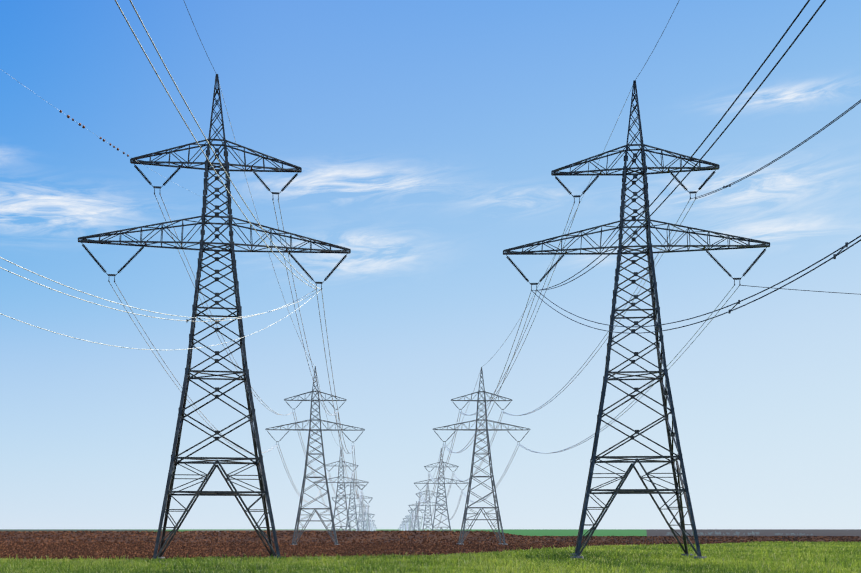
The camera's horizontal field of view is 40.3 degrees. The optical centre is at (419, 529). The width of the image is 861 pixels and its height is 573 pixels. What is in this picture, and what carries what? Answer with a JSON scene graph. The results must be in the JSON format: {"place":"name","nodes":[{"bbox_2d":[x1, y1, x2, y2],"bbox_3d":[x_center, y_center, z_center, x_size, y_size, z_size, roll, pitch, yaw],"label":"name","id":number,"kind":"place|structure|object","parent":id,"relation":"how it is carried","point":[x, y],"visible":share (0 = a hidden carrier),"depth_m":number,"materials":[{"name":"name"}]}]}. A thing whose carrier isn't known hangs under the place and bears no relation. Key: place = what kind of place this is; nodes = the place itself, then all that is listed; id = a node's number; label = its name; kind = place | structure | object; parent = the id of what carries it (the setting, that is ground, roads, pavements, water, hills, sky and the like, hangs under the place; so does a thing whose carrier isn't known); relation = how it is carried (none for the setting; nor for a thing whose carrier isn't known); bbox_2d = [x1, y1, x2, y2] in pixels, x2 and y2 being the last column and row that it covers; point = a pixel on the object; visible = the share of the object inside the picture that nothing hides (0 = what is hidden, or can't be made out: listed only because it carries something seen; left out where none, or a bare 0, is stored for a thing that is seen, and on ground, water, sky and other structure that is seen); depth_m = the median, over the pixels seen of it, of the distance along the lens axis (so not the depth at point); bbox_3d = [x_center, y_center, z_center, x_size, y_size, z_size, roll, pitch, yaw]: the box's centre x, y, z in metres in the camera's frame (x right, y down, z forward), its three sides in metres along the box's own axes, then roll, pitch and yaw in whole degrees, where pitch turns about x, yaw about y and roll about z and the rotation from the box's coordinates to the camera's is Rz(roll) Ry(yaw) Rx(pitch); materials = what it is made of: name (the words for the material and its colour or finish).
{"place":"outdoors","nodes":[
{"label":"outdoors","id":0,"kind":"place"},
{"bbox_2d":[0,540,860,572],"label":"grass field","id":1,"kind":"structure","parent":0,"point":[795,557],"depth_m":79.08,"materials":[{"name":"green plant"}]},
{"bbox_2d":[0,529,860,556],"bbox_3d":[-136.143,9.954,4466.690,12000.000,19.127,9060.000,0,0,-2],"label":"ground","id":2,"kind":"structure","parent":0,"point":[664,532],"depth_m":2571.33,"materials":[{"name":"brown soil"}]},
{"bbox_2d":[78,74,350,559],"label":"pylon","id":3,"kind":"object","parent":2,"relation":"on","point":[258,462],"visible":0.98,"depth_m":95.88,"materials":[{"name":"metal"}]},
{"bbox_2d":[0,0,321,349],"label":"power lines","id":4,"kind":"object","parent":3,"relation":"hanging from","point":[222,183],"visible":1,"depth_m":56.68,"materials":[{"name":"grey metal"}]},
{"bbox_2d":[2,70,739,530],"bbox_3d":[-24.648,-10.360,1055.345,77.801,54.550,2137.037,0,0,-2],"label":"power lines","id":5,"kind":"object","parent":3,"relation":"hanging from","point":[370,528],"depth_m":168.61,"materials":[{"name":"grey metal"}]},
{"bbox_2d":[59,110,128,156],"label":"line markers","id":6,"kind":"object","parent":5,"relation":"on","point":[68,116],"visible":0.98,"depth_m":64.62,"materials":[{"name":"brown"}]},
{"bbox_2d":[186,184,847,321],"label":"line spacers","id":7,"kind":"object","parent":5,"relation":"on","point":[187,320],"visible":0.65,"depth_m":55.48,"materials":[{"name":"metal"}]},
{"bbox_2d":[265,366,364,543],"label":"pylon","id":8,"kind":"object","parent":2,"relation":"on","point":[300,508],"visible":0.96,"depth_m":261.13,"materials":[{"name":"metal"}]},
{"bbox_2d":[314,449,368,530],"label":"pylon","id":9,"kind":"object","parent":2,"relation":"on","point":[336,500],"visible":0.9,"depth_m":469.11,"materials":[{"name":"metal"}]},
{"bbox_2d":[332,474,371,530],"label":"pylon","id":10,"kind":"object","parent":2,"relation":"on","point":[354,498],"visible":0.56,"depth_m":626.51,"materials":[{"name":"metal"}]},
{"bbox_2d":[346,501,374,530],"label":"pylon","id":11,"kind":"object","parent":2,"relation":"on","point":[360,506],"visible":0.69,"depth_m":920.58,"materials":[{"name":"metal"}]},
{"bbox_2d":[359,511,374,530],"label":"pylon","id":12,"kind":"object","parent":2,"relation":"on","point":[366,521],"visible":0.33,"depth_m":1303.98,"materials":[{"name":"metal"}]},
{"bbox_2d":[402,511,420,530],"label":"pylon","id":13,"kind":"object","parent":2,"relation":"on","point":[407,516],"visible":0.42,"depth_m":1305.94,"materials":[{"name":"metal"}]},
{"bbox_2d":[403,501,429,530],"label":"pylon","id":14,"kind":"object","parent":2,"relation":"on","point":[415,510],"visible":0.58,"depth_m":922.15,"materials":[{"name":"metal"}]},
{"bbox_2d":[408,485,447,530],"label":"pylon","id":15,"kind":"object","parent":2,"relation":"on","point":[430,524],"visible":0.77,"depth_m":664.81,"materials":[{"name":"metal"}]},
{"bbox_2d":[0,530,860,560],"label":"field clods","id":16,"kind":"object","parent":2,"relation":"on","point":[85,548],"visible":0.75,"depth_m":263.54,"materials":[{"name":"soil"}]},
{"bbox_2d":[158,543,706,559],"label":"tower foundations","id":17,"kind":"object","parent":2,"relation":"on","point":[577,557],"visible":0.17,"depth_m":99.99,"materials":[{"name":"grey concrete"}]},
{"bbox_2d":[414,448,468,530],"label":"pylon","id":18,"kind":"object","parent":2,"relation":"on","point":[448,482],"visible":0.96,"depth_m":470.38,"materials":[{"name":"metal"}]},
{"bbox_2d":[433,367,528,543],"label":"pylon","id":19,"kind":"object","parent":2,"relation":"on","point":[497,513],"visible":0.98,"depth_m":264.32,"materials":[{"name":"metal"}]},
{"bbox_2d":[503,80,769,555],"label":"pylon","id":20,"kind":"object","parent":2,"relation":"on","point":[666,389],"visible":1,"depth_m":97.89,"materials":[{"name":"metal"}]},
{"bbox_2d":[666,531,812,534],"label":"tree crowns","id":21,"kind":"object","parent":2,"relation":"on","point":[701,533],"visible":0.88,"depth_m":2615.13,"materials":[{"name":"green plant"}]},
{"bbox_2d":[0,0,860,528],"label":"sky","id":22,"kind":"structure","parent":0,"point":[427,138],"materials":[{"name":"blue"}]}
]}

